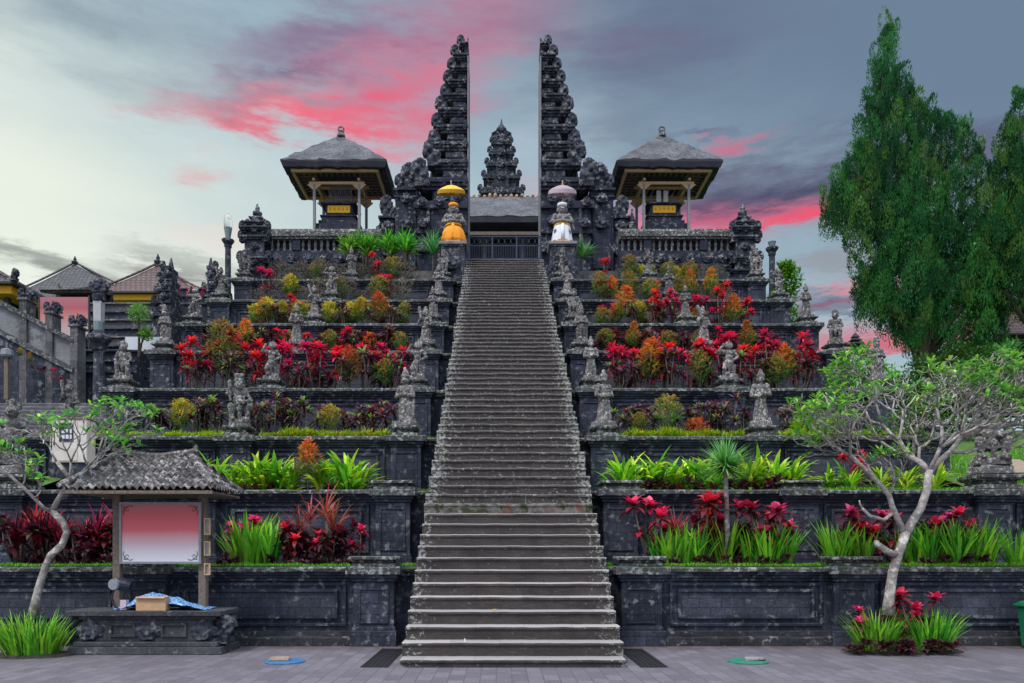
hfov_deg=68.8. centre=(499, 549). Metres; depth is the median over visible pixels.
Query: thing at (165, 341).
guardian statue
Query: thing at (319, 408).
dark cordyline
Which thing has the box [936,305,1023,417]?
tiled pavilion
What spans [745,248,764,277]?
guardian statue
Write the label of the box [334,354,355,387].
dark cordyline
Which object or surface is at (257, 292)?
grey shrub
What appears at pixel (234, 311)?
terrace wall
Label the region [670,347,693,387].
red cordyline
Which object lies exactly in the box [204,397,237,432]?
dark cordyline
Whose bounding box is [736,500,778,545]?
pink cordyline
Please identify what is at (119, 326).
stepped wall
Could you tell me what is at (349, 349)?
croton shrub
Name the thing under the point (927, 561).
rosette plant
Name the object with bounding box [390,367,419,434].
guardian statue
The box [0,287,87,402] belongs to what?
sloping parapet
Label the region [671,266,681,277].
croton shrub
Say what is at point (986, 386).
frangipani tree
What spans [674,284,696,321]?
guardian statue
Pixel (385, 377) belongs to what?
croton shrub
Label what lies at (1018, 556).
strap leaf clump
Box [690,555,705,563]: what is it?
rosette plant
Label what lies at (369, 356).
dark cordyline
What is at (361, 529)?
pink cordyline
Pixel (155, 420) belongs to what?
dark cordyline
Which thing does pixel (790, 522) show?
pink cordyline
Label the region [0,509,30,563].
spiky cordyline
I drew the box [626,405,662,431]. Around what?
dark cordyline
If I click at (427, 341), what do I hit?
guardian statue
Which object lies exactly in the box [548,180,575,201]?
ceremonial umbrella
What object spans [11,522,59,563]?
purple cordyline
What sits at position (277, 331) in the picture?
red cordyline
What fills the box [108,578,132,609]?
floodlight
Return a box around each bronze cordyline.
[271,489,325,558]
[303,479,360,562]
[663,504,695,541]
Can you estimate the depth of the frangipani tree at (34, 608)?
12.30 m
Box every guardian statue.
[0,399,45,489]
[51,380,79,427]
[107,340,139,386]
[150,304,178,349]
[181,287,206,322]
[210,266,232,298]
[222,373,255,434]
[235,249,254,278]
[257,341,285,386]
[287,303,308,348]
[303,284,325,321]
[321,266,340,298]
[342,246,359,278]
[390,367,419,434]
[406,341,429,386]
[417,306,436,349]
[422,286,442,321]
[429,264,447,298]
[437,250,451,277]
[441,202,465,240]
[550,202,573,240]
[554,250,567,277]
[558,265,573,298]
[564,288,580,321]
[570,303,588,349]
[578,336,601,386]
[589,369,618,434]
[640,248,657,278]
[659,264,678,297]
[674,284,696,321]
[691,305,714,348]
[714,341,742,386]
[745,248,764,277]
[745,369,777,434]
[767,268,789,298]
[793,283,818,322]
[821,309,849,349]
[861,334,891,386]
[910,377,949,434]
[957,399,1023,489]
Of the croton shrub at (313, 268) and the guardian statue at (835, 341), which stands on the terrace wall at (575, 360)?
the guardian statue at (835, 341)
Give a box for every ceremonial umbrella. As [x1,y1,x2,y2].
[437,180,464,201]
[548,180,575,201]
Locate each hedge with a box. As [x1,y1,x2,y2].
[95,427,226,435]
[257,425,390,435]
[618,423,746,435]
[776,428,905,435]
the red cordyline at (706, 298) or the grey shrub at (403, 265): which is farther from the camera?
the grey shrub at (403, 265)
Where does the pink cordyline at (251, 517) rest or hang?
on the planting bed
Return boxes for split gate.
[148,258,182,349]
[205,258,232,323]
[376,34,469,270]
[538,34,629,270]
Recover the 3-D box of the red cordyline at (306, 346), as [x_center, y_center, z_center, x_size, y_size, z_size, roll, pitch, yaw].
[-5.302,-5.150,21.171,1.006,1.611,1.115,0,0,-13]
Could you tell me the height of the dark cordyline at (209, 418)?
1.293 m
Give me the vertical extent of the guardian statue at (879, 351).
1.532 m
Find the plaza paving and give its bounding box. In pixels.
[0,643,1023,682]
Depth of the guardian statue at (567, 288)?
27.66 m
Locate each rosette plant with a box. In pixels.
[20,556,38,563]
[30,365,48,371]
[33,553,53,563]
[53,555,80,563]
[71,553,97,562]
[83,554,111,563]
[98,552,112,562]
[215,551,234,564]
[226,554,245,563]
[240,482,259,489]
[261,554,291,563]
[266,483,284,489]
[289,553,308,563]
[306,551,334,564]
[323,483,336,489]
[334,552,354,564]
[637,481,653,489]
[643,478,666,489]
[651,476,683,489]
[661,553,682,563]
[681,473,717,489]
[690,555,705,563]
[697,552,732,563]
[722,478,747,489]
[731,555,752,563]
[738,479,762,489]
[747,472,782,488]
[753,555,770,563]
[761,552,795,564]
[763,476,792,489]
[841,637,877,655]
[857,637,904,655]
[873,551,880,562]
[875,637,910,652]
[880,554,911,563]
[895,637,919,654]
[903,637,937,652]
[918,556,935,563]
[923,639,957,654]
[934,552,979,563]
[937,638,966,651]
[965,552,991,563]
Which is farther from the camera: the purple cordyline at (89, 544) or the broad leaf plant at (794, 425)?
the broad leaf plant at (794, 425)
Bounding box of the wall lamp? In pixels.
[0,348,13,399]
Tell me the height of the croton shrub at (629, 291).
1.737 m
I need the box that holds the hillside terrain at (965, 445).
[39,431,1023,488]
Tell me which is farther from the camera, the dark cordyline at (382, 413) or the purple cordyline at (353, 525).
the dark cordyline at (382, 413)
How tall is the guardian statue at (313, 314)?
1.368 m
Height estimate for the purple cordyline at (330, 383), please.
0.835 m
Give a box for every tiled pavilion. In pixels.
[0,268,45,316]
[26,256,116,296]
[88,254,206,302]
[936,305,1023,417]
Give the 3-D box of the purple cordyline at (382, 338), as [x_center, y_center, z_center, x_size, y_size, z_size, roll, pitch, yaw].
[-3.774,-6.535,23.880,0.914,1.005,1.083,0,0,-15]
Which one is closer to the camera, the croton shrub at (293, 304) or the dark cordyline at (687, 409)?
the dark cordyline at (687, 409)
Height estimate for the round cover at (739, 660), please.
0.020 m
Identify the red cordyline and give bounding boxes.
[50,367,56,378]
[173,342,193,387]
[180,335,218,387]
[198,339,226,387]
[223,327,251,387]
[246,345,269,384]
[247,338,267,386]
[254,266,275,297]
[272,327,284,343]
[272,337,294,386]
[277,345,294,387]
[281,329,290,341]
[285,292,300,312]
[296,340,330,387]
[303,332,312,344]
[304,339,325,387]
[327,344,346,387]
[335,329,346,345]
[339,326,354,346]
[355,342,379,387]
[367,251,381,277]
[368,349,391,387]
[375,341,397,385]
[377,274,392,299]
[396,344,411,385]
[595,279,613,299]
[599,257,610,278]
[599,302,617,321]
[603,340,627,387]
[607,349,634,387]
[628,347,648,387]
[643,336,665,387]
[647,296,672,322]
[649,287,663,322]
[655,341,679,387]
[666,287,681,323]
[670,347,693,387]
[683,340,706,387]
[689,294,702,316]
[693,337,717,387]
[702,295,717,322]
[705,347,721,387]
[711,330,740,374]
[712,279,732,323]
[714,325,724,348]
[727,343,754,386]
[742,295,757,320]
[742,344,773,383]
[755,327,781,387]
[788,341,808,387]
[795,330,820,387]
[835,449,869,487]
[847,449,866,487]
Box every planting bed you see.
[0,651,74,658]
[843,646,963,654]
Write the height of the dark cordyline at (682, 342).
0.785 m
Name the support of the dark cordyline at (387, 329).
on the planting bed
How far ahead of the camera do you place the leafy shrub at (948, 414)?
21.75 m
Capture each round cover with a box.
[264,658,304,664]
[727,658,768,664]
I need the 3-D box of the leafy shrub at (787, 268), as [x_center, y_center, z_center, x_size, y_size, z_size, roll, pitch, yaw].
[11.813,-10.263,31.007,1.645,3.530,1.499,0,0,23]
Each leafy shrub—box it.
[766,258,804,322]
[824,350,898,405]
[891,370,943,428]
[894,379,984,440]
[895,351,962,408]
[923,340,995,406]
[943,342,1023,418]
[972,334,1023,407]
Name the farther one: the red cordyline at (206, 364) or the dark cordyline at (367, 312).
the dark cordyline at (367, 312)
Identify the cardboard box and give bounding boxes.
[136,596,169,610]
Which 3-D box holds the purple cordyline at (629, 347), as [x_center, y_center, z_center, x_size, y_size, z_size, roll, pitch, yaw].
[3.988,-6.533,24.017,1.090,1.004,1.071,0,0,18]
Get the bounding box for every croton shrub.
[16,348,23,355]
[26,352,33,361]
[167,397,197,429]
[197,316,244,387]
[235,318,254,349]
[247,302,262,322]
[252,296,274,322]
[260,296,275,322]
[275,299,289,322]
[280,273,299,297]
[281,329,291,341]
[290,299,306,314]
[292,437,323,489]
[299,301,310,320]
[306,261,323,278]
[317,329,338,350]
[317,403,341,432]
[321,300,339,322]
[326,274,348,298]
[335,307,353,322]
[336,344,363,387]
[343,301,360,322]
[351,295,369,322]
[366,275,391,299]
[368,289,389,322]
[369,358,397,387]
[380,255,404,278]
[389,331,408,349]
[394,301,411,322]
[590,270,609,299]
[592,306,612,322]
[594,328,615,350]
[602,275,621,299]
[608,303,621,322]
[612,284,638,322]
[618,269,640,297]
[621,253,637,278]
[624,320,643,347]
[628,411,650,431]
[634,299,648,323]
[635,335,667,387]
[637,263,644,278]
[640,278,660,299]
[642,264,657,272]
[650,393,685,428]
[658,261,676,276]
[659,330,677,346]
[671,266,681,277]
[672,273,683,295]
[680,260,698,278]
[680,268,699,296]
[684,347,714,387]
[689,329,710,343]
[690,307,699,321]
[701,266,722,298]
[721,293,746,323]
[737,320,756,348]
[758,353,791,387]
[764,341,797,387]
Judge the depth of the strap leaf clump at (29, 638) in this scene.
11.80 m
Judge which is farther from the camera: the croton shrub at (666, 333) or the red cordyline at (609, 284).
the red cordyline at (609, 284)
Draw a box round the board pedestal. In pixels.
[65,607,239,654]
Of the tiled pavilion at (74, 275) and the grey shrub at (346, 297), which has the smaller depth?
the grey shrub at (346, 297)
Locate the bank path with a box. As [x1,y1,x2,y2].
[1012,459,1023,471]
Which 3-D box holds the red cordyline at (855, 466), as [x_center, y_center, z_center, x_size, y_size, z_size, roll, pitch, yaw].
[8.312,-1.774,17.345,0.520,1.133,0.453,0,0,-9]
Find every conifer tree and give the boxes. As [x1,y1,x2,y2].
[817,5,1016,408]
[961,84,1023,324]
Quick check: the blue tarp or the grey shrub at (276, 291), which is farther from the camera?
the grey shrub at (276, 291)
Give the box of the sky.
[0,0,1023,430]
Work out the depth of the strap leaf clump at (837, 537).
14.10 m
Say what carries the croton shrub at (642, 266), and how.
on the planting bed
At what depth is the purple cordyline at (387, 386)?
21.41 m
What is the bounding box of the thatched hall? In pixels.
[470,193,537,257]
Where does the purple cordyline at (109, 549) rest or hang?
on the planting bed
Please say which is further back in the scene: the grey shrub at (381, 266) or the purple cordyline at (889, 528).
the grey shrub at (381, 266)
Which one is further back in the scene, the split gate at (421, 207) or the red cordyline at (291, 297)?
the split gate at (421, 207)
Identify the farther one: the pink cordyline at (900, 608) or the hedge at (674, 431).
the hedge at (674, 431)
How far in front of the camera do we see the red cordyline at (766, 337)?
21.09 m
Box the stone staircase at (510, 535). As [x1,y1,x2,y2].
[400,259,625,666]
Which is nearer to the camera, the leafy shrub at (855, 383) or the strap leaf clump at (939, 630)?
the strap leaf clump at (939, 630)
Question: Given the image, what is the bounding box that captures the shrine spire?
[629,209,635,228]
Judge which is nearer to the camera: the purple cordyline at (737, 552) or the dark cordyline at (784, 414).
the purple cordyline at (737, 552)
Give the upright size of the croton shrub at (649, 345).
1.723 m
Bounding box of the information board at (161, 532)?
[56,445,243,608]
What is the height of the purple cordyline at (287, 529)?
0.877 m
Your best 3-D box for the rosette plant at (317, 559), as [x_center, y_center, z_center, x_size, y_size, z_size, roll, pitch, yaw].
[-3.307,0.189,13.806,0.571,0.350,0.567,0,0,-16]
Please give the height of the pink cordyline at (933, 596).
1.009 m
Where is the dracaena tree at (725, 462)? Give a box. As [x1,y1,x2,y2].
[692,433,757,563]
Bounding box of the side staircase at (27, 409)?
[0,403,109,435]
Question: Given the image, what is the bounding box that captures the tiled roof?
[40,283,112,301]
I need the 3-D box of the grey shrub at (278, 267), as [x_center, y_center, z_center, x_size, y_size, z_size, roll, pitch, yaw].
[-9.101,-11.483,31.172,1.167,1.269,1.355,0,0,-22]
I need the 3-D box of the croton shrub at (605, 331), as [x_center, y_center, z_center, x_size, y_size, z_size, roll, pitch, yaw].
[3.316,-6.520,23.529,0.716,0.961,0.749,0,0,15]
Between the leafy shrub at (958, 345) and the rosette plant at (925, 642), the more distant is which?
the leafy shrub at (958, 345)
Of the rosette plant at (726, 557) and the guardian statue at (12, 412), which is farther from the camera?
the guardian statue at (12, 412)
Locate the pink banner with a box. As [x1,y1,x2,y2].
[38,295,89,348]
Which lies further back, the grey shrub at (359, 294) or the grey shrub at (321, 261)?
the grey shrub at (321, 261)
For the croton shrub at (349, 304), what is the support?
on the planting bed
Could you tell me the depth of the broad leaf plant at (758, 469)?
16.44 m
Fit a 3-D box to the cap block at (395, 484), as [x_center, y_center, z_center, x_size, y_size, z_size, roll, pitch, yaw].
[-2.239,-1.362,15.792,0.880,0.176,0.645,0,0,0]
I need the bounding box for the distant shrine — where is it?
[846,333,862,348]
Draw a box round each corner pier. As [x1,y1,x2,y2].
[236,204,272,278]
[727,204,763,278]
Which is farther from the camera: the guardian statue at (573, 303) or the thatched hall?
the thatched hall
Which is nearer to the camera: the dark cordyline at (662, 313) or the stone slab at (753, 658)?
the stone slab at (753, 658)
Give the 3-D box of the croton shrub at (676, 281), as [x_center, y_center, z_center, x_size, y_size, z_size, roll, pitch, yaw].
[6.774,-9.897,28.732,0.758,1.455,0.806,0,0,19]
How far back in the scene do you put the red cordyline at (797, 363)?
21.55 m
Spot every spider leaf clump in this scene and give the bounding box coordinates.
[337,230,360,261]
[353,227,381,267]
[375,228,401,266]
[393,226,419,266]
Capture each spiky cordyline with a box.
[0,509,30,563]
[9,498,66,563]
[13,507,79,562]
[43,515,83,563]
[70,501,112,560]
[71,513,110,563]
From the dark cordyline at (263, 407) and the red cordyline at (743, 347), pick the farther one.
the red cordyline at (743, 347)
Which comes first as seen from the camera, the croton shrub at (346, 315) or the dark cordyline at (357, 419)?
the dark cordyline at (357, 419)
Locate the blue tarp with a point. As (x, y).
(179, 602)
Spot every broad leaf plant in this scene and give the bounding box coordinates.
[198,450,244,480]
[212,460,248,486]
[217,451,278,488]
[232,453,291,489]
[252,450,302,489]
[261,457,309,489]
[301,459,341,489]
[310,448,378,489]
[319,460,357,489]
[343,457,385,488]
[595,449,653,484]
[610,456,654,486]
[626,448,684,489]
[636,455,685,489]
[657,460,694,489]
[667,457,709,489]
[671,451,722,489]
[685,452,747,489]
[720,451,774,489]
[737,444,785,489]
[754,450,807,489]
[761,454,820,483]
[782,411,820,431]
[796,416,836,431]
[810,460,848,488]
[831,458,876,487]
[859,466,901,487]
[882,465,924,487]
[913,461,958,488]
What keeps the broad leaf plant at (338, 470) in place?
on the planting bed
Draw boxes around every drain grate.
[361,649,401,666]
[623,649,667,666]
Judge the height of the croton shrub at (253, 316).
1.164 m
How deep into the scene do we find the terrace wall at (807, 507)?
15.60 m
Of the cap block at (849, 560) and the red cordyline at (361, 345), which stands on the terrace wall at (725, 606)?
the cap block at (849, 560)
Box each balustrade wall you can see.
[268,229,382,278]
[617,229,732,278]
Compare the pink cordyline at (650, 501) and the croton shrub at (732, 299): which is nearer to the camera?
the pink cordyline at (650, 501)
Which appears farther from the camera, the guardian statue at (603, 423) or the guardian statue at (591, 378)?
the guardian statue at (591, 378)
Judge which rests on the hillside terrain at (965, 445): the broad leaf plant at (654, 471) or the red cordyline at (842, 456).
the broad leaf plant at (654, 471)
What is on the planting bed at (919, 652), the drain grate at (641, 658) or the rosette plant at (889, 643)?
the rosette plant at (889, 643)
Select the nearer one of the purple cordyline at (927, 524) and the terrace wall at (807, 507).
the purple cordyline at (927, 524)
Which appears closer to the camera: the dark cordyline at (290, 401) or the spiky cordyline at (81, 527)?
the spiky cordyline at (81, 527)
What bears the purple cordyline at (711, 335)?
on the planting bed
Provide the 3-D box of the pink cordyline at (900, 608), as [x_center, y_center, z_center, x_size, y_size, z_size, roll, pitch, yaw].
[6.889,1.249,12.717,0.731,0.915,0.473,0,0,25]
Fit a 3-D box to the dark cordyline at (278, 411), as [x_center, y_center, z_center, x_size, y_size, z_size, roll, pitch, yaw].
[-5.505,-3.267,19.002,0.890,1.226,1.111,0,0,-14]
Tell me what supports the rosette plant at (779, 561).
on the planting bed
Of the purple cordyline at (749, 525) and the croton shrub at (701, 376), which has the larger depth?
the croton shrub at (701, 376)
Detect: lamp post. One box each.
[221,213,233,294]
[766,240,778,291]
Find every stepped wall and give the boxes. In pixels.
[86,302,185,380]
[86,349,149,402]
[179,287,231,323]
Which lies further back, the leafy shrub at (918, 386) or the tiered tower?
the tiered tower
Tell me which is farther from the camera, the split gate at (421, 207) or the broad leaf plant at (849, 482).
the split gate at (421, 207)
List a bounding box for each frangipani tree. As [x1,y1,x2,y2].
[0,395,164,615]
[780,340,1023,615]
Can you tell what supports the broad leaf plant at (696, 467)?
on the planting bed
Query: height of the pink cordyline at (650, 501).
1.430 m
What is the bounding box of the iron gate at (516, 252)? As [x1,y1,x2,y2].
[468,236,540,259]
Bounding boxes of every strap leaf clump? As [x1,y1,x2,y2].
[0,609,81,655]
[213,520,259,562]
[222,511,279,563]
[232,519,278,563]
[256,517,283,563]
[643,525,683,562]
[651,522,690,563]
[668,520,708,563]
[681,521,718,562]
[709,517,747,563]
[736,524,770,563]
[739,519,796,562]
[759,523,807,563]
[798,516,860,563]
[823,523,866,555]
[837,607,909,651]
[838,525,884,555]
[879,527,918,562]
[891,523,936,562]
[903,606,971,650]
[910,523,949,563]
[914,518,972,562]
[923,516,988,563]
[940,515,1004,562]
[955,519,1017,563]
[992,526,1023,562]
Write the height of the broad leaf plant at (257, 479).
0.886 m
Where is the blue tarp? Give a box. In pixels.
[113,592,215,609]
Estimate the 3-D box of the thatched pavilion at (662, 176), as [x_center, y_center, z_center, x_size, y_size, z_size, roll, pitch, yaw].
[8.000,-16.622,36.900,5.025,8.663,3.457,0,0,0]
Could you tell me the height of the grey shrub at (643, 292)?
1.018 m
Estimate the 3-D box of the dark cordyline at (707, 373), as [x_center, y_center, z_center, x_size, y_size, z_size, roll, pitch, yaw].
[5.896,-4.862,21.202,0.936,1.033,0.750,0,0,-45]
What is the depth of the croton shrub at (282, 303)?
26.02 m
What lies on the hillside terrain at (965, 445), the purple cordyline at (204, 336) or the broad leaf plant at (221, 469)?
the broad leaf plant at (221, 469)
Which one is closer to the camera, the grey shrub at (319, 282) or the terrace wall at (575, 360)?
the terrace wall at (575, 360)
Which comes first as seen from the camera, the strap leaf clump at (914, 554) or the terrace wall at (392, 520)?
the strap leaf clump at (914, 554)
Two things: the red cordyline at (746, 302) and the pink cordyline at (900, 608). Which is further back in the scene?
the red cordyline at (746, 302)
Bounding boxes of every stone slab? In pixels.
[268,656,290,660]
[744,657,765,660]
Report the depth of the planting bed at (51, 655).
11.76 m
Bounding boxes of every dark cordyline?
[145,402,169,431]
[148,403,184,433]
[180,359,206,387]
[182,400,208,432]
[189,394,219,431]
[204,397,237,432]
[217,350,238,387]
[236,359,268,387]
[250,391,283,431]
[250,403,279,435]
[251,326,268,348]
[260,301,286,322]
[267,401,297,431]
[274,394,310,431]
[280,359,314,387]
[282,309,289,322]
[282,404,325,430]
[303,402,333,431]
[313,334,331,350]
[334,300,352,323]
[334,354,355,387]
[336,407,356,430]
[345,330,362,350]
[347,402,368,431]
[353,344,382,387]
[360,398,398,430]
[360,407,379,431]
[363,306,377,322]
[370,324,395,350]
[379,352,408,387]
[381,304,400,322]
[394,305,412,322]
[602,357,638,387]
[609,331,626,348]
[611,404,640,432]
[615,401,652,429]
[624,302,643,322]
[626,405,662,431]
[627,354,657,387]
[642,326,659,350]
[648,301,667,322]
[654,345,683,387]
[667,306,680,323]
[673,405,696,431]
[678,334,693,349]
[684,401,711,430]
[692,400,721,428]
[698,360,718,387]
[704,407,728,431]
[705,392,743,432]
[720,349,747,378]
[727,405,752,435]
[735,310,748,323]
[743,358,773,383]
[750,332,773,350]
[770,399,804,431]
[781,349,822,387]
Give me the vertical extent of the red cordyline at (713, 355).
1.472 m
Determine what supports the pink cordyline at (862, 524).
on the planting bed
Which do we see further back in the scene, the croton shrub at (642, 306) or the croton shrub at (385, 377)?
the croton shrub at (642, 306)
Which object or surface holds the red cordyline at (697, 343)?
on the planting bed
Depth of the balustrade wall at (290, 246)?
32.54 m
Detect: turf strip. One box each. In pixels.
[0,561,351,566]
[399,562,416,566]
[662,561,827,566]
[822,485,962,489]
[875,561,1023,566]
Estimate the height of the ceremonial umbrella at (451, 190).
2.875 m
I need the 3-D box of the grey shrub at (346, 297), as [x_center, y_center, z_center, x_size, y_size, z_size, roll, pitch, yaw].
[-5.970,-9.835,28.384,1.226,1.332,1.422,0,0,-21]
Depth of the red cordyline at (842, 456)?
16.93 m
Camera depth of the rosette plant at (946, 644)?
12.06 m
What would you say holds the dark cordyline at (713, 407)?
on the planting bed
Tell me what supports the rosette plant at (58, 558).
on the planting bed
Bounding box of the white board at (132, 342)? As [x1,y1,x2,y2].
[125,337,159,350]
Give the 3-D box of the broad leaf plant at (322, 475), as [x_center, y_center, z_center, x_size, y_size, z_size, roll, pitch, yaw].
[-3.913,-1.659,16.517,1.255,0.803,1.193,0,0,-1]
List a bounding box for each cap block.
[123,564,176,565]
[348,556,401,565]
[371,480,416,488]
[596,480,642,488]
[613,556,667,565]
[772,480,824,488]
[818,556,882,565]
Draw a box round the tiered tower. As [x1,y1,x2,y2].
[477,119,525,196]
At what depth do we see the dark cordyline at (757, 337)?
23.68 m
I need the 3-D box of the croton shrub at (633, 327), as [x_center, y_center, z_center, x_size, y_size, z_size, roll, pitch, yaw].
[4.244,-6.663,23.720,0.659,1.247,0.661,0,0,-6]
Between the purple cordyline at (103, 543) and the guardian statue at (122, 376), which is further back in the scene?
the guardian statue at (122, 376)
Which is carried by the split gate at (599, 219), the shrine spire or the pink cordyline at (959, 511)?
the shrine spire
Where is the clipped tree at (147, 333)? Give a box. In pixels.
[126,301,154,356]
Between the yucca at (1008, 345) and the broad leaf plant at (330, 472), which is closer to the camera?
the broad leaf plant at (330, 472)
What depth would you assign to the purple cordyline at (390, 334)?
23.76 m
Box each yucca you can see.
[414,228,443,276]
[575,235,596,278]
[985,338,1023,376]
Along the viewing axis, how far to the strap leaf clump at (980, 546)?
13.97 m
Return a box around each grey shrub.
[248,285,275,299]
[260,278,290,299]
[268,259,294,278]
[285,260,314,278]
[295,286,309,299]
[299,276,326,299]
[307,257,335,278]
[325,262,347,278]
[330,309,355,323]
[334,275,360,299]
[349,289,369,299]
[356,262,373,278]
[361,284,383,299]
[367,256,393,278]
[384,276,417,299]
[384,288,404,299]
[393,259,420,278]
[611,267,628,278]
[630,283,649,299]
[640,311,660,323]
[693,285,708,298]
[694,264,711,278]
[704,265,729,278]
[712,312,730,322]
[714,286,734,299]
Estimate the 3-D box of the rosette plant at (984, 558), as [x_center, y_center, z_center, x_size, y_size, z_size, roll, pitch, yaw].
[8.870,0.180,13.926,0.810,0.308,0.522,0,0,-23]
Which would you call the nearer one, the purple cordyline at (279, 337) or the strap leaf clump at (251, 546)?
the strap leaf clump at (251, 546)
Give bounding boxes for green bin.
[1013,601,1023,646]
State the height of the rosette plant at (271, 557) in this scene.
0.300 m
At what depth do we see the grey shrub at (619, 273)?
31.02 m
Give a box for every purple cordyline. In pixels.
[0,511,46,564]
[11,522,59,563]
[50,518,79,562]
[66,527,105,564]
[77,523,112,562]
[90,522,112,562]
[195,332,220,350]
[244,334,264,350]
[261,328,279,345]
[271,334,290,346]
[272,518,305,563]
[275,523,314,562]
[290,373,308,387]
[292,527,335,563]
[305,528,347,562]
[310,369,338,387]
[312,331,323,350]
[318,528,354,563]
[333,517,372,560]
[342,329,366,350]
[361,334,380,350]
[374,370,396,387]
[375,330,395,350]
[383,330,412,350]
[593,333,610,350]
[594,328,624,349]
[615,331,633,350]
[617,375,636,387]
[626,333,650,348]
[637,327,668,348]
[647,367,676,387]
[660,330,692,350]
[660,337,682,347]
[680,511,711,545]
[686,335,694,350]
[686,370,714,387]
[704,517,730,558]
[709,332,723,347]
[718,525,750,563]
[725,333,747,349]
[732,520,754,562]
[740,328,760,350]
[742,520,770,551]
[752,333,781,349]
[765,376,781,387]
[829,523,873,545]
[866,521,897,563]
[913,517,951,553]
[952,525,995,547]
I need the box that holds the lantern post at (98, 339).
[86,278,111,406]
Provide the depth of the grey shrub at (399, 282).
28.33 m
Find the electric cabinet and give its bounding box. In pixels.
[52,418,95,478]
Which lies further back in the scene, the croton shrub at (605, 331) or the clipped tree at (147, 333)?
the clipped tree at (147, 333)
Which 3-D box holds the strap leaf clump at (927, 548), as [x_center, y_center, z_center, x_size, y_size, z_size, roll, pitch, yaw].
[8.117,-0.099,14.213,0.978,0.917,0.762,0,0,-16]
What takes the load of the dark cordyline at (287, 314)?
on the planting bed
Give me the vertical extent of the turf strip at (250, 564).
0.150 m
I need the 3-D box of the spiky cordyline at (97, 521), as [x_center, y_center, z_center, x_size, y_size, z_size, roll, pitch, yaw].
[-7.613,-0.355,14.412,1.397,1.420,1.212,0,0,-18]
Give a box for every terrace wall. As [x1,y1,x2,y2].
[0,488,430,563]
[0,566,416,645]
[2,435,436,489]
[99,387,444,437]
[144,349,451,389]
[175,322,453,352]
[205,298,458,325]
[230,278,461,301]
[548,278,769,301]
[552,298,794,325]
[556,322,824,352]
[562,349,854,389]
[572,387,900,437]
[579,435,955,490]
[591,488,1023,563]
[606,565,1023,645]
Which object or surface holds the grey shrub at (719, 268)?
on the planting bed
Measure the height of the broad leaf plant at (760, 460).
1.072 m
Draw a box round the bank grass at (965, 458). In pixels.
[950,443,1023,483]
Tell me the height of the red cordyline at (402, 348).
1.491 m
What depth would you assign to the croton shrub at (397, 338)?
23.41 m
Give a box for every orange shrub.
[354,331,383,350]
[681,416,711,431]
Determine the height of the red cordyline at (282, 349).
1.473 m
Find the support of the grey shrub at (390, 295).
on the planting bed
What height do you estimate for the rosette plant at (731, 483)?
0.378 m
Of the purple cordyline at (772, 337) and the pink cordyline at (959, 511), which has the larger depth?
the purple cordyline at (772, 337)
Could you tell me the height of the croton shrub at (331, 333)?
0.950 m
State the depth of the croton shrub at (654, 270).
30.86 m
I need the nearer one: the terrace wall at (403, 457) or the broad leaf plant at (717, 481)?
the broad leaf plant at (717, 481)
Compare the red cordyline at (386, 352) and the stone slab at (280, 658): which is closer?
the stone slab at (280, 658)
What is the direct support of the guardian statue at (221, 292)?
on the terrace wall at (234, 311)
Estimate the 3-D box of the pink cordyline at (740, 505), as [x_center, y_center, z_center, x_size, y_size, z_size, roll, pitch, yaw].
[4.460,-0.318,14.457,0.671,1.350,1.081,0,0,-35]
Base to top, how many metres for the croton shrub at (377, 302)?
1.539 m
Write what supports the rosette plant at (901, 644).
on the planting bed at (919, 652)
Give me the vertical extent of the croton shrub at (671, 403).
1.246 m
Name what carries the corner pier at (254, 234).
on the temple platform
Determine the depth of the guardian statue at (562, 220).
30.70 m
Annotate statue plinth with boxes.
[437,241,467,281]
[547,241,578,280]
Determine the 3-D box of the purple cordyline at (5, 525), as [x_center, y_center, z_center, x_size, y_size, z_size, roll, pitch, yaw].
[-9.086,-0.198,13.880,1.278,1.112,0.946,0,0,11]
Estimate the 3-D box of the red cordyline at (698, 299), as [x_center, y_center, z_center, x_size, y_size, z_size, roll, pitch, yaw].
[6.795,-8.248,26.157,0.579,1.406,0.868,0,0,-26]
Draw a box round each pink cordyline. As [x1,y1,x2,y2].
[222,520,237,555]
[238,514,263,547]
[249,517,279,548]
[275,521,306,562]
[308,529,327,558]
[345,523,369,555]
[617,495,675,555]
[634,496,673,549]
[691,492,726,559]
[696,488,730,563]
[710,498,755,541]
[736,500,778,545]
[748,501,795,558]
[759,505,798,550]
[835,510,867,551]
[836,503,871,552]
[840,513,874,545]
[847,604,871,636]
[857,509,895,563]
[866,509,906,563]
[880,586,915,638]
[880,597,927,644]
[905,591,949,643]
[923,514,956,533]
[925,505,976,550]
[938,511,981,535]
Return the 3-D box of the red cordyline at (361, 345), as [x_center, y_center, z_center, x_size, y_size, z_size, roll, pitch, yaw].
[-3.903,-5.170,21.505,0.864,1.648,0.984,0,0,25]
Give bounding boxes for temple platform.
[382,271,617,280]
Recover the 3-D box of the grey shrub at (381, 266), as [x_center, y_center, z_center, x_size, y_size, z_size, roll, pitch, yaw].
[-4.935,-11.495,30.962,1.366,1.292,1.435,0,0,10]
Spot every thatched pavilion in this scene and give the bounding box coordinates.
[280,126,393,228]
[612,126,722,228]

